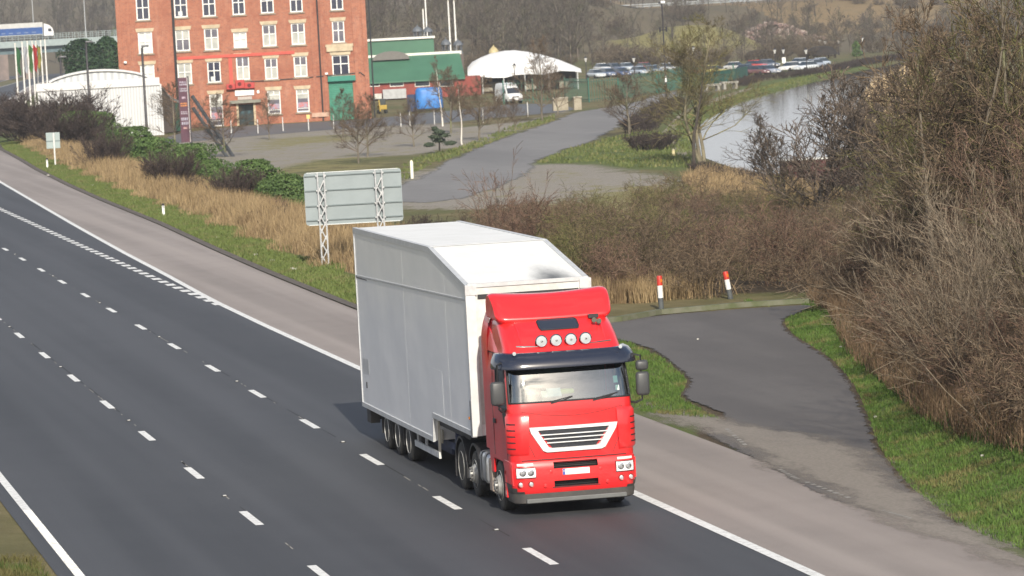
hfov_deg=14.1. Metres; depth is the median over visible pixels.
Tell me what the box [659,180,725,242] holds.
bare bush
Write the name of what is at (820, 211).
bare bush
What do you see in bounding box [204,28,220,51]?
window
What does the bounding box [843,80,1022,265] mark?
tall scrub
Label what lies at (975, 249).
tall scrub
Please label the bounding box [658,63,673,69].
parked car
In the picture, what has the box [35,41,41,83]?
flagpole
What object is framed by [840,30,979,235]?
scrub tree
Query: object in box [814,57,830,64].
parked car
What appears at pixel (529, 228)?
bare bush
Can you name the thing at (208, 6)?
window
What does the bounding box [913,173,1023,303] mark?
tall scrub
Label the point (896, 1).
bank shrub
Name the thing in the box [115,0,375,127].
brick mill
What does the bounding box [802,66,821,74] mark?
clipped hedge
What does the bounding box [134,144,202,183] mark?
bare shrub
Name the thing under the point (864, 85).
canal tree
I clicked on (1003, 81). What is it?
scrub tree
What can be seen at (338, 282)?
verge grass strip
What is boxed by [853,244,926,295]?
bare bush
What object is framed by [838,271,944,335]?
bare bush
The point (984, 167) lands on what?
tall scrub
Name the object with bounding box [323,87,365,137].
bare tree
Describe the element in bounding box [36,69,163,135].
arched shed
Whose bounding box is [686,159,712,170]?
clipped hedge
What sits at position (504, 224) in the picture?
bare bush
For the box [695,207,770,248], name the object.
bare bush
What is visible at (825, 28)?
bank shrub
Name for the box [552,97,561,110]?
gate pier
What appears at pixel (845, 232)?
bare bush
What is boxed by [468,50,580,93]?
white marquee
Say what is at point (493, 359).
articulated lorry
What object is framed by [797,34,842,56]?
bank shrub
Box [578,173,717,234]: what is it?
bare bush
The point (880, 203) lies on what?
bare bush
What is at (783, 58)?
park lantern
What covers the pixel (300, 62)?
window
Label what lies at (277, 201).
bare shrub
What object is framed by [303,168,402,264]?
road sign
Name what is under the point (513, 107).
bare tree
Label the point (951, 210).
tall scrub
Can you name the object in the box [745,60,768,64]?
parked car
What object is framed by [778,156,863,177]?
narrowboat
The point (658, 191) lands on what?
bare bush
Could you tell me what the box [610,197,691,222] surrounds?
bare bush
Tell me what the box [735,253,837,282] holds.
bare bush
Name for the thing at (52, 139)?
sign
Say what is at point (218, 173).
evergreen bush
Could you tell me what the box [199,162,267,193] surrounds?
bare shrub
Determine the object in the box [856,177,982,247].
tall scrub
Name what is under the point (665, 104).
clipped hedge
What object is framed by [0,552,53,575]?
reserve grass
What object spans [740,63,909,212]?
canal tree
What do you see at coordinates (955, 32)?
bank shrub
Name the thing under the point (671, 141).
clipped hedge
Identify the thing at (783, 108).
canal water
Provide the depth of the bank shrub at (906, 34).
876.73 m
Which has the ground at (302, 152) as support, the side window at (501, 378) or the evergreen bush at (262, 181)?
the evergreen bush at (262, 181)
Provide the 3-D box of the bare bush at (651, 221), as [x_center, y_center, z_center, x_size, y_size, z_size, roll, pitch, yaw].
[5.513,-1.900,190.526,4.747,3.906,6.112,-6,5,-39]
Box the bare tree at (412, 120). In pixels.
[390,97,431,146]
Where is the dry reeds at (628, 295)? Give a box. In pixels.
[577,254,744,303]
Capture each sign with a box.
[46,132,59,164]
[178,76,234,156]
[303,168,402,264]
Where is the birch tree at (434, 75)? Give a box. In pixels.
[425,56,446,125]
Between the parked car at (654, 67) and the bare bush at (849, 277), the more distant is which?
the parked car at (654, 67)
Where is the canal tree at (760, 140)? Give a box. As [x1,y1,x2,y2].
[721,111,821,203]
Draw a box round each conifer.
[56,38,107,73]
[84,36,118,68]
[849,40,862,56]
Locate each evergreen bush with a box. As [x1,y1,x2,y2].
[60,110,97,130]
[65,111,122,139]
[97,125,158,153]
[123,136,180,161]
[163,142,231,170]
[187,160,221,178]
[207,168,244,180]
[209,158,287,187]
[245,178,290,196]
[255,173,303,200]
[287,194,304,207]
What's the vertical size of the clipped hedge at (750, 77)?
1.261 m
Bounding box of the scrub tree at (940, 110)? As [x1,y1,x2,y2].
[844,0,1023,276]
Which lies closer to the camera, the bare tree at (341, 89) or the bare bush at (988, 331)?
the bare bush at (988, 331)
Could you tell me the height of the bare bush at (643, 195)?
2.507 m
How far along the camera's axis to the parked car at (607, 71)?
652.37 m
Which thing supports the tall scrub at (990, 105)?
on the ground at (302, 152)
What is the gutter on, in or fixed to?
on the ground at (302, 152)
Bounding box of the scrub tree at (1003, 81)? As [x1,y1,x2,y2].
[879,0,1023,243]
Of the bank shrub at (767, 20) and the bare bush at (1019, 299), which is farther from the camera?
the bank shrub at (767, 20)
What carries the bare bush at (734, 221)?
on the ground at (302, 152)
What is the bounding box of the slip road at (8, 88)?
[0,73,64,100]
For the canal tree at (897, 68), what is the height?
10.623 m
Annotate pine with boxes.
[423,126,456,150]
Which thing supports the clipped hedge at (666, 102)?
on the ground at (302, 152)
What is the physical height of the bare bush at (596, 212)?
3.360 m
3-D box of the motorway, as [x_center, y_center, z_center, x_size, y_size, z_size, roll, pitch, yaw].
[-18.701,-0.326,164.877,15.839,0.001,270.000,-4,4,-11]
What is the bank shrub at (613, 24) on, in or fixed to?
on the ground at (302, 152)
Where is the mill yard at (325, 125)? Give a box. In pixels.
[167,104,572,142]
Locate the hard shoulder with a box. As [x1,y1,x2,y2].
[0,79,1023,575]
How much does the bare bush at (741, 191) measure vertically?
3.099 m
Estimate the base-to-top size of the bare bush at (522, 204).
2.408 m
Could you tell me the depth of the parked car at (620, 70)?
651.04 m
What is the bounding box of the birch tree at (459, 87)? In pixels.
[447,79,472,144]
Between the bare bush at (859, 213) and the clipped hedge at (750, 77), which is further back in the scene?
the clipped hedge at (750, 77)
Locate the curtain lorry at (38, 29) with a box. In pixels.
[0,22,53,41]
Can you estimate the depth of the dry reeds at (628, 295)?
134.92 m
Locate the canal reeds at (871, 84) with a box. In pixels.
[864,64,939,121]
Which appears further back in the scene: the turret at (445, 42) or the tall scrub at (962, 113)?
the turret at (445, 42)
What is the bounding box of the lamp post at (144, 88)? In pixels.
[141,45,148,130]
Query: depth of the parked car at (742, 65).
623.82 m
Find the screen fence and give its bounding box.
[704,64,747,83]
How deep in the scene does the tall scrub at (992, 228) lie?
93.96 m
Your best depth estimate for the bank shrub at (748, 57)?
741.27 m
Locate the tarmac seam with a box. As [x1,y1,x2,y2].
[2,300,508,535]
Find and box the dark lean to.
[162,88,180,132]
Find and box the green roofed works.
[367,36,481,100]
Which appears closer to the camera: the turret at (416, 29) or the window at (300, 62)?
the window at (300, 62)
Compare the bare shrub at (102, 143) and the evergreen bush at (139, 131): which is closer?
the bare shrub at (102, 143)
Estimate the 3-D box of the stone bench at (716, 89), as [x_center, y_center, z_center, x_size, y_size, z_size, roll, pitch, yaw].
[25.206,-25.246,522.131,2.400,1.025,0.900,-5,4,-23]
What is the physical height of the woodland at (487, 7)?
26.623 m
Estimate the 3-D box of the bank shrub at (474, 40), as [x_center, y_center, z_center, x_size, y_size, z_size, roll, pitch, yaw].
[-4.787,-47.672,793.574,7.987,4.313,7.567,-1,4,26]
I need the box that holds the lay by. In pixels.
[611,305,954,524]
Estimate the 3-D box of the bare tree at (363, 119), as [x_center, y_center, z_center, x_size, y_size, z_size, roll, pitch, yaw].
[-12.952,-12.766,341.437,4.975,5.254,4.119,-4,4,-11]
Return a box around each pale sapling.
[773,152,1023,431]
[823,162,1023,394]
[831,133,1023,418]
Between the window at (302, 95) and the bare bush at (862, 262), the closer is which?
the bare bush at (862, 262)
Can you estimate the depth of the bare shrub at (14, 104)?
383.44 m
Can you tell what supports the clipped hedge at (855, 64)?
on the ground at (302, 152)
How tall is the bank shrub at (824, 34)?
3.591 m
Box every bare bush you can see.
[450,196,523,225]
[455,210,583,247]
[457,211,546,231]
[461,197,547,226]
[478,205,541,228]
[485,184,585,247]
[486,214,524,230]
[490,191,539,227]
[492,214,579,248]
[517,197,651,223]
[521,178,631,224]
[522,200,636,255]
[527,187,634,257]
[530,207,578,234]
[536,197,697,268]
[538,202,629,242]
[539,215,640,279]
[540,192,637,223]
[540,207,698,259]
[547,191,607,230]
[551,185,615,213]
[551,193,693,276]
[566,209,717,276]
[568,203,726,273]
[575,200,637,222]
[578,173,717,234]
[581,228,677,289]
[587,203,698,251]
[603,218,776,299]
[603,234,737,290]
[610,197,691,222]
[617,170,727,212]
[618,195,714,244]
[618,196,745,272]
[623,161,738,206]
[623,183,667,211]
[626,197,682,217]
[639,208,749,284]
[643,180,719,206]
[645,188,783,246]
[645,193,748,224]
[649,208,748,241]
[651,217,783,279]
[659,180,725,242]
[673,188,771,223]
[682,172,782,216]
[686,218,831,281]
[693,187,840,286]
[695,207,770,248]
[700,220,794,281]
[710,214,775,234]
[721,170,843,221]
[724,184,785,218]
[727,193,796,234]
[727,223,817,274]
[730,203,816,249]
[730,243,822,281]
[731,188,855,235]
[732,210,856,281]
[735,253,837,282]
[736,199,852,242]
[736,216,876,295]
[748,180,852,220]
[757,221,828,243]
[773,202,884,244]
[775,212,934,306]
[785,196,854,230]
[785,217,892,302]
[786,199,879,234]
[788,208,853,254]
[813,192,896,225]
[814,221,876,287]
[815,170,908,215]
[820,180,897,229]
[821,211,903,271]
[830,229,906,291]
[832,241,877,288]
[836,201,906,240]
[837,245,909,279]
[837,270,950,330]
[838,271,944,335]
[839,224,980,300]
[842,191,972,280]
[847,289,950,363]
[849,259,974,354]
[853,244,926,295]
[854,183,916,223]
[859,245,982,316]
[864,268,926,311]
[865,238,1002,344]
[866,252,1022,340]
[875,271,1015,375]
[881,257,965,285]
[881,278,1023,385]
[884,293,1012,386]
[893,286,1008,337]
[897,319,1023,384]
[904,257,1023,321]
[904,259,1023,354]
[911,287,1023,401]
[920,298,1023,363]
[926,315,1023,415]
[931,277,1023,350]
[932,306,1022,382]
[948,314,1023,423]
[953,348,1020,397]
[959,347,1023,430]
[963,337,1023,410]
[975,342,1023,405]
[1001,354,1023,378]
[1004,314,1023,347]
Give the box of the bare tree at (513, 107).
[503,96,530,130]
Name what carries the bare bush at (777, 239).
on the ground at (302, 152)
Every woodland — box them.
[0,0,116,72]
[365,0,604,63]
[620,0,773,7]
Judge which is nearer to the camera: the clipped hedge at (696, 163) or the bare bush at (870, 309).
the bare bush at (870, 309)
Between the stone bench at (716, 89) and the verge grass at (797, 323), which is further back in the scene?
the stone bench at (716, 89)
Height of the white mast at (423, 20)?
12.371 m
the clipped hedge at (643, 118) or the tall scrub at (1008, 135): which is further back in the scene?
the clipped hedge at (643, 118)
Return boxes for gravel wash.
[645,402,1023,565]
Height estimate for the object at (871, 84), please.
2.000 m
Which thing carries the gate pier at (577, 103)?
on the ground at (302, 152)
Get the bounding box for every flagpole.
[14,43,20,99]
[21,41,27,101]
[27,41,32,105]
[31,41,37,103]
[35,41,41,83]
[40,40,43,83]
[44,39,47,82]
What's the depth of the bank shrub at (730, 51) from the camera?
746.59 m
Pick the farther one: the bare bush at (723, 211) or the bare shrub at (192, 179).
the bare shrub at (192, 179)
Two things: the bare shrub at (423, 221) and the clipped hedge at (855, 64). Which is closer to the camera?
the bare shrub at (423, 221)
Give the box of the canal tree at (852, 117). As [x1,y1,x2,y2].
[800,91,908,208]
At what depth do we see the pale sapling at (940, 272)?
96.25 m
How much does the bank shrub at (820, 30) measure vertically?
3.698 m
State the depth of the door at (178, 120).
463.42 m
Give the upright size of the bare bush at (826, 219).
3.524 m
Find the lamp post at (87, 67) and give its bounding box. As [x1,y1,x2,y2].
[85,41,91,106]
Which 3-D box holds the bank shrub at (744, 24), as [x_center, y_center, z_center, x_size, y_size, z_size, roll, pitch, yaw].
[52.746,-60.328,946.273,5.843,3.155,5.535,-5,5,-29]
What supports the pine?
on the ground at (302, 152)
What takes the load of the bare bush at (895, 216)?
on the ground at (302, 152)
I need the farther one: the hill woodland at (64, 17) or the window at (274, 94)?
the hill woodland at (64, 17)
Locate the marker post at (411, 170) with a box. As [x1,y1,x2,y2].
[410,160,413,178]
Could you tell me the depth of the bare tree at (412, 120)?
374.62 m
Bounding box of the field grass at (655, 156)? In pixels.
[396,70,845,178]
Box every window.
[135,0,150,21]
[137,32,154,54]
[140,64,154,77]
[174,0,188,18]
[175,30,191,52]
[177,63,193,84]
[201,0,217,17]
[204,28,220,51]
[207,61,222,83]
[209,94,223,126]
[231,0,246,16]
[233,32,248,49]
[236,56,251,80]
[260,0,275,14]
[262,24,277,47]
[264,58,279,80]
[267,90,282,115]
[289,0,303,13]
[290,23,306,46]
[293,56,308,78]
[296,89,310,113]
[329,0,344,11]
[332,21,346,43]
[332,55,349,75]
[390,82,403,86]
[415,81,429,86]
[439,81,452,86]
[494,370,506,409]
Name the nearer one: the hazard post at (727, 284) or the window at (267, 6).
the hazard post at (727, 284)
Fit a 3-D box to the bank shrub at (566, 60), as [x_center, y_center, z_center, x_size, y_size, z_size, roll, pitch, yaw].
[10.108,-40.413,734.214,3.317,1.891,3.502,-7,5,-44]
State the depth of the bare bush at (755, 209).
206.03 m
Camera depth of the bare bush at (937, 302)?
100.00 m
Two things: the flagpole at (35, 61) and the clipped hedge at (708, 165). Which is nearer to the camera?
the clipped hedge at (708, 165)
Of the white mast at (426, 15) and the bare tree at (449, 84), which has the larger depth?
the white mast at (426, 15)
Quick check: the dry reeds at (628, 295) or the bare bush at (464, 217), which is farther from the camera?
the bare bush at (464, 217)
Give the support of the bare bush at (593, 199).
on the ground at (302, 152)
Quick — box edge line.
[0,79,824,575]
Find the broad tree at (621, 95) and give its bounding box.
[595,69,686,133]
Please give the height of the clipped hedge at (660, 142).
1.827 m
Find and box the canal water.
[695,57,963,185]
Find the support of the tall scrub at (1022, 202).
on the ground at (302, 152)
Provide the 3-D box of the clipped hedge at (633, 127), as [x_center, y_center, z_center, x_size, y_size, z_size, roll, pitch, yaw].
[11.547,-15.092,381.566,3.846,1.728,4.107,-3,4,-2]
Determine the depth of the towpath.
423.18 m
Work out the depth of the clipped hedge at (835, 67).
603.74 m
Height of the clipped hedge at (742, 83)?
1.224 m
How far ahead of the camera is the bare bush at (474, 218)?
217.12 m
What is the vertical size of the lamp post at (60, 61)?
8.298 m
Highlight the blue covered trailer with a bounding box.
[407,87,442,111]
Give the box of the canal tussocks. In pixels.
[680,161,858,211]
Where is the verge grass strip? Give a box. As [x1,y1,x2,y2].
[0,141,356,303]
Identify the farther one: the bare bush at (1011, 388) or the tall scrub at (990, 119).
the tall scrub at (990, 119)
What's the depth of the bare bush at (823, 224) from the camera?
141.67 m
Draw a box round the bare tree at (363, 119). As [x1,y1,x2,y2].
[327,103,380,162]
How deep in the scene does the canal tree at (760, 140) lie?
230.39 m
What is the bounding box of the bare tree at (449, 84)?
[423,66,472,132]
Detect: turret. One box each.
[412,25,422,36]
[422,25,432,35]
[441,36,450,50]
[453,37,464,73]
[489,45,498,53]
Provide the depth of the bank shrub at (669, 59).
710.95 m
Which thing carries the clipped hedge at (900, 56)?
on the ground at (302, 152)
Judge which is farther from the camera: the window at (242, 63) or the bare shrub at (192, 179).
the window at (242, 63)
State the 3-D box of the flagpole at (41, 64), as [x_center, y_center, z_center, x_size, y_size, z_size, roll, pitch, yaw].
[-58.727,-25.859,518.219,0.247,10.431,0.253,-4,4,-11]
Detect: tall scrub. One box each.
[833,114,994,259]
[839,167,996,270]
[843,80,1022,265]
[844,10,1022,258]
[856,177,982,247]
[862,153,1023,311]
[865,104,1022,276]
[868,142,1023,295]
[869,214,1023,409]
[871,167,953,254]
[872,127,989,247]
[880,71,1021,254]
[891,24,1023,239]
[895,152,1015,274]
[896,69,1021,227]
[900,229,1023,388]
[910,138,1023,330]
[913,144,1023,256]
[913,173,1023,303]
[916,235,1023,354]
[919,110,1023,270]
[925,111,1023,241]
[927,30,1023,243]
[928,207,1023,291]
[938,97,1023,254]
[940,162,1023,303]
[941,93,1023,210]
[947,147,1023,285]
[952,186,1023,311]
[967,177,1023,371]
[970,89,1023,287]
[982,114,1023,162]
[985,122,1023,251]
[988,127,1023,223]
[1007,159,1023,299]
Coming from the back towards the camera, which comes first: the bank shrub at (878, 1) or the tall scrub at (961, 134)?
the bank shrub at (878, 1)
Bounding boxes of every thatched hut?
[745,50,768,59]
[806,46,837,58]
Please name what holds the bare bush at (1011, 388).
on the ground at (302, 152)
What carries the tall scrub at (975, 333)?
on the ground at (302, 152)
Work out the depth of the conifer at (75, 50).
557.87 m
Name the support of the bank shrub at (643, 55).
on the ground at (302, 152)
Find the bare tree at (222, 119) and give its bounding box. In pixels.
[186,92,254,151]
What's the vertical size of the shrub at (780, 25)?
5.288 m
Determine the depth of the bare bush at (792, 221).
187.69 m
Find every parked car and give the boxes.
[587,69,605,78]
[593,63,610,68]
[599,68,616,77]
[607,63,620,68]
[612,67,631,76]
[619,62,633,70]
[629,66,649,74]
[636,62,650,65]
[645,65,663,73]
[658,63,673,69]
[723,61,741,68]
[736,64,751,67]
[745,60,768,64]
[747,65,769,75]
[760,59,779,67]
[762,64,780,74]
[778,61,800,71]
[792,57,807,62]
[793,61,818,70]
[807,59,824,65]
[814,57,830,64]
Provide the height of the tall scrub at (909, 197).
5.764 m
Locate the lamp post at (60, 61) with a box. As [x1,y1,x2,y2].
[59,56,65,75]
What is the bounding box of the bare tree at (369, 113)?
[338,91,398,156]
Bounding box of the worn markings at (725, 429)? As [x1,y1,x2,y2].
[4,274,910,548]
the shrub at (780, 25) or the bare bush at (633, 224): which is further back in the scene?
the shrub at (780, 25)
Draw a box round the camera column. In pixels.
[658,1,667,96]
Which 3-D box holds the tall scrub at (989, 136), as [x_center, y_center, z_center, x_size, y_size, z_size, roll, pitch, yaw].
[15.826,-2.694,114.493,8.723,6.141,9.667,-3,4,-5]
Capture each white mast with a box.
[422,9,424,35]
[424,0,427,35]
[447,0,450,50]
[453,0,456,50]
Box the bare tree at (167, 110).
[140,81,208,145]
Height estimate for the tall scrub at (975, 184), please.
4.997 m
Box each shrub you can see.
[0,84,123,141]
[0,87,95,140]
[17,99,130,144]
[69,125,136,165]
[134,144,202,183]
[177,174,202,186]
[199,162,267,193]
[262,196,287,207]
[392,213,447,224]
[450,145,559,226]
[464,52,488,72]
[464,53,486,69]
[466,37,516,57]
[469,30,504,48]
[542,50,555,57]
[561,55,578,64]
[583,7,606,19]
[587,50,617,64]
[588,41,628,58]
[591,0,616,8]
[598,17,626,33]
[603,44,640,63]
[615,26,633,37]
[616,47,659,65]
[618,44,659,64]
[653,54,667,63]
[660,0,690,17]
[663,48,700,65]
[667,5,695,20]
[678,3,707,20]
[690,50,713,63]
[704,45,733,57]
[705,50,731,63]
[708,48,730,62]
[730,17,757,29]
[738,51,753,60]
[740,10,760,20]
[741,21,824,41]
[748,37,793,60]
[750,17,783,25]
[763,36,798,53]
[763,44,796,59]
[780,33,814,53]
[794,46,818,58]
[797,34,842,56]
[798,4,816,11]
[798,23,824,34]
[812,22,831,32]
[817,29,845,45]
[851,27,890,45]
[852,0,868,3]
[856,15,883,28]
[863,39,888,52]
[873,0,885,4]
[889,24,926,40]
[892,0,911,4]
[894,0,922,8]
[894,38,920,51]
[937,24,963,40]
[947,5,973,16]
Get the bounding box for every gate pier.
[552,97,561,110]
[562,97,568,109]
[572,96,581,109]
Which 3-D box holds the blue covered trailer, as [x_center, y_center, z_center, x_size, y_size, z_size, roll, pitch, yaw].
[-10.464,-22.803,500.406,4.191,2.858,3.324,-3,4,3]
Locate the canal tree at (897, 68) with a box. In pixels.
[823,19,986,186]
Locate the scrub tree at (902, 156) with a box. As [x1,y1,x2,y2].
[862,80,989,227]
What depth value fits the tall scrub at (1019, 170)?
96.48 m
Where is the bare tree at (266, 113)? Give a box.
[252,92,281,139]
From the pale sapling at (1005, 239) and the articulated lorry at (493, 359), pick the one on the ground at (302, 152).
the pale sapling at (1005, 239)
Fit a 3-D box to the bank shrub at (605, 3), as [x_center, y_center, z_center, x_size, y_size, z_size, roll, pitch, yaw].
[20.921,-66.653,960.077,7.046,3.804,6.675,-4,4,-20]
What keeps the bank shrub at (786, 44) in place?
on the ground at (302, 152)
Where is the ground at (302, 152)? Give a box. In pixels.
[0,0,1023,575]
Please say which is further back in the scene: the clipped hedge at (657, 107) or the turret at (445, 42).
the turret at (445, 42)
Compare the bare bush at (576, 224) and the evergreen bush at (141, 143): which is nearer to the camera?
the bare bush at (576, 224)
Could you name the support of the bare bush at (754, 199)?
on the ground at (302, 152)
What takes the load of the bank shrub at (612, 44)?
on the ground at (302, 152)
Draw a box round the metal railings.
[502,65,701,103]
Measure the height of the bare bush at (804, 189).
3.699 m
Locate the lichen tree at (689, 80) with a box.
[617,13,782,162]
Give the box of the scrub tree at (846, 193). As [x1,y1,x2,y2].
[842,185,924,278]
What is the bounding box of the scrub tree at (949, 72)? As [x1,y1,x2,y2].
[865,0,1023,251]
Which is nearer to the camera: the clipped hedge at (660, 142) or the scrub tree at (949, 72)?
the scrub tree at (949, 72)
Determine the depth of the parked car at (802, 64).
619.92 m
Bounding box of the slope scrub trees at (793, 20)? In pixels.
[503,0,1023,67]
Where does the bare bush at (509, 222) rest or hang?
on the ground at (302, 152)
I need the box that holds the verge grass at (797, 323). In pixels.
[618,297,1023,549]
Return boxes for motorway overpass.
[0,30,116,79]
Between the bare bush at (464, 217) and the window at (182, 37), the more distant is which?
the window at (182, 37)
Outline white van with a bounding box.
[495,83,522,103]
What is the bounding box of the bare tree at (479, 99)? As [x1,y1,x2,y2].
[455,74,510,139]
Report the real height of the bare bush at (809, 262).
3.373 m
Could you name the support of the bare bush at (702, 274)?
on the ground at (302, 152)
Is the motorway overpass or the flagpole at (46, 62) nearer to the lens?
the flagpole at (46, 62)
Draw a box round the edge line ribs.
[23,510,83,575]
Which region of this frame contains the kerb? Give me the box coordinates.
[607,298,808,322]
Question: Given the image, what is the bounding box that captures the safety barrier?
[620,0,791,8]
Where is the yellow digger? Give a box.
[377,99,387,113]
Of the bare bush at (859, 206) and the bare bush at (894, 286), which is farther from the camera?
the bare bush at (859, 206)
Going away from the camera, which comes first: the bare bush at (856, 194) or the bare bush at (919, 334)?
the bare bush at (919, 334)
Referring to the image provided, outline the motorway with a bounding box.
[0,183,809,575]
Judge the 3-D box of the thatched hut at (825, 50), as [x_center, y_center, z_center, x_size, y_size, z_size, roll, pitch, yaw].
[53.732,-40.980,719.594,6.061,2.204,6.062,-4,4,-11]
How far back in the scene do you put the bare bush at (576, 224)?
157.48 m
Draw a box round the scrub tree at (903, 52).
[863,2,1013,173]
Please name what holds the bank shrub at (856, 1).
on the ground at (302, 152)
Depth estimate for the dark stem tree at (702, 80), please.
295.69 m
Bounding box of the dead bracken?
[797,265,1023,454]
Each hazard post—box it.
[657,276,663,308]
[723,271,732,298]
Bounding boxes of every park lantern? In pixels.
[782,48,785,64]
[804,48,807,68]
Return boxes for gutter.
[0,92,356,308]
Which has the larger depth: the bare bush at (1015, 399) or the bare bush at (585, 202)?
the bare bush at (585, 202)
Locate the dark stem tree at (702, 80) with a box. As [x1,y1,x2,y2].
[675,48,718,165]
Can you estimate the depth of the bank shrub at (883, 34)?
811.81 m
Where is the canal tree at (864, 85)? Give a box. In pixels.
[802,65,920,202]
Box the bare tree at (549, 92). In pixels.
[535,64,584,114]
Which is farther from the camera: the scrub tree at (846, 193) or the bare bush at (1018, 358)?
the scrub tree at (846, 193)
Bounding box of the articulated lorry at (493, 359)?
[352,221,649,509]
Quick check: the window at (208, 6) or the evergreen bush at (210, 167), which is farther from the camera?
the window at (208, 6)
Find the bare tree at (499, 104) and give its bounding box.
[483,88,515,132]
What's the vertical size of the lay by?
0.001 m
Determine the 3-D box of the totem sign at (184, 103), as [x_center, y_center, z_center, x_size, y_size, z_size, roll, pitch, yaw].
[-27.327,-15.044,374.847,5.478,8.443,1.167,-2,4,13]
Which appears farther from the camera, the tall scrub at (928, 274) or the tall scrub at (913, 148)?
the tall scrub at (913, 148)
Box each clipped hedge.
[617,115,662,130]
[617,116,655,132]
[620,130,675,149]
[621,128,671,149]
[622,113,666,127]
[632,128,682,149]
[636,107,667,115]
[644,103,675,114]
[647,101,674,114]
[647,101,682,110]
[650,97,684,105]
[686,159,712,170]
[687,161,715,168]
[698,161,724,171]
[734,78,749,86]
[738,75,759,82]
[755,74,771,79]
[767,70,790,78]
[777,69,798,77]
[788,69,808,76]
[796,67,817,75]
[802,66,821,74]
[809,66,827,73]
[817,63,838,70]
[838,60,860,67]
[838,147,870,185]
[850,58,871,65]
[883,52,901,60]
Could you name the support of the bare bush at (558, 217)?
on the ground at (302, 152)
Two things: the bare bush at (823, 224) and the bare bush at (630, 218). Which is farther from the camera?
the bare bush at (630, 218)
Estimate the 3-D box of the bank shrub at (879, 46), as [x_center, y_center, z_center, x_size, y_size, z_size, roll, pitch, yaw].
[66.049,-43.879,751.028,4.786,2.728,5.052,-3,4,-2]
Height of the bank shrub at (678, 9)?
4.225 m
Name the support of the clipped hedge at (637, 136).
on the ground at (302, 152)
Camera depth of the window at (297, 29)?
480.47 m
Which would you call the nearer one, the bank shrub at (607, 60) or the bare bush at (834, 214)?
the bare bush at (834, 214)
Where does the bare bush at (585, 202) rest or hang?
on the ground at (302, 152)
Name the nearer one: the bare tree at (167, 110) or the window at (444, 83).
the bare tree at (167, 110)
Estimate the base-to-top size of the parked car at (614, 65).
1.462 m
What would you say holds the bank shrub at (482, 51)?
on the ground at (302, 152)
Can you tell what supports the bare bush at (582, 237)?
on the ground at (302, 152)
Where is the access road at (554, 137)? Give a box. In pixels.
[402,92,676,201]
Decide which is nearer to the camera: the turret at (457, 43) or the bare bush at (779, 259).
the bare bush at (779, 259)
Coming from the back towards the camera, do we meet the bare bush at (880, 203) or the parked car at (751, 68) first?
the parked car at (751, 68)
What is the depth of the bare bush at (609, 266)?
136.58 m
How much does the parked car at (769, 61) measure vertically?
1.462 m
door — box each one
[175,103,180,130]
[238,104,253,124]
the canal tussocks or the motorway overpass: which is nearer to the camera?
the canal tussocks
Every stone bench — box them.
[703,83,721,91]
[719,81,738,89]
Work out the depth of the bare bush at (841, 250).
127.78 m
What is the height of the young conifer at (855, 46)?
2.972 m
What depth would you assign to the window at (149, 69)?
479.77 m
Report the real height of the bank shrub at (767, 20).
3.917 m
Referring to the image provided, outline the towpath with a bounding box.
[662,88,750,157]
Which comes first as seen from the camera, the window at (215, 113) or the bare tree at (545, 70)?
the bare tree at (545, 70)
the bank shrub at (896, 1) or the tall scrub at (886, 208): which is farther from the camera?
the bank shrub at (896, 1)
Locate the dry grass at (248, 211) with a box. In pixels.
[14,132,674,298]
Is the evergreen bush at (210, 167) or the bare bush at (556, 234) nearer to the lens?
the bare bush at (556, 234)
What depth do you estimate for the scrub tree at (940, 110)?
110.55 m
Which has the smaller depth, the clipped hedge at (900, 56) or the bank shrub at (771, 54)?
the clipped hedge at (900, 56)
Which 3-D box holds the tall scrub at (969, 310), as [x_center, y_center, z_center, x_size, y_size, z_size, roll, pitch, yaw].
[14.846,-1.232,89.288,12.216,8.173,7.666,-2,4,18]
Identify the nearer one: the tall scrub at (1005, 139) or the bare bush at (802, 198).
the tall scrub at (1005, 139)
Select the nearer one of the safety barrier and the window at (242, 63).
the window at (242, 63)
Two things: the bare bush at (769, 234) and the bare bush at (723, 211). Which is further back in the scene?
the bare bush at (723, 211)
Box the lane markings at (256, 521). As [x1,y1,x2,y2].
[0,209,558,575]
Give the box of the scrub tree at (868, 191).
[848,174,922,236]
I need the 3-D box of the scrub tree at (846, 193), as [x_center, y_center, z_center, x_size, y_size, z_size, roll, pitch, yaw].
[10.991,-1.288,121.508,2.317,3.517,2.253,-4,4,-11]
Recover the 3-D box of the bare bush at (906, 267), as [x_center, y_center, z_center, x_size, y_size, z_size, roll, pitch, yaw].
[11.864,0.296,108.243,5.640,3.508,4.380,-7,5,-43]
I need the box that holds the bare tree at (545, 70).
[507,34,573,120]
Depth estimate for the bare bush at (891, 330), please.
105.69 m

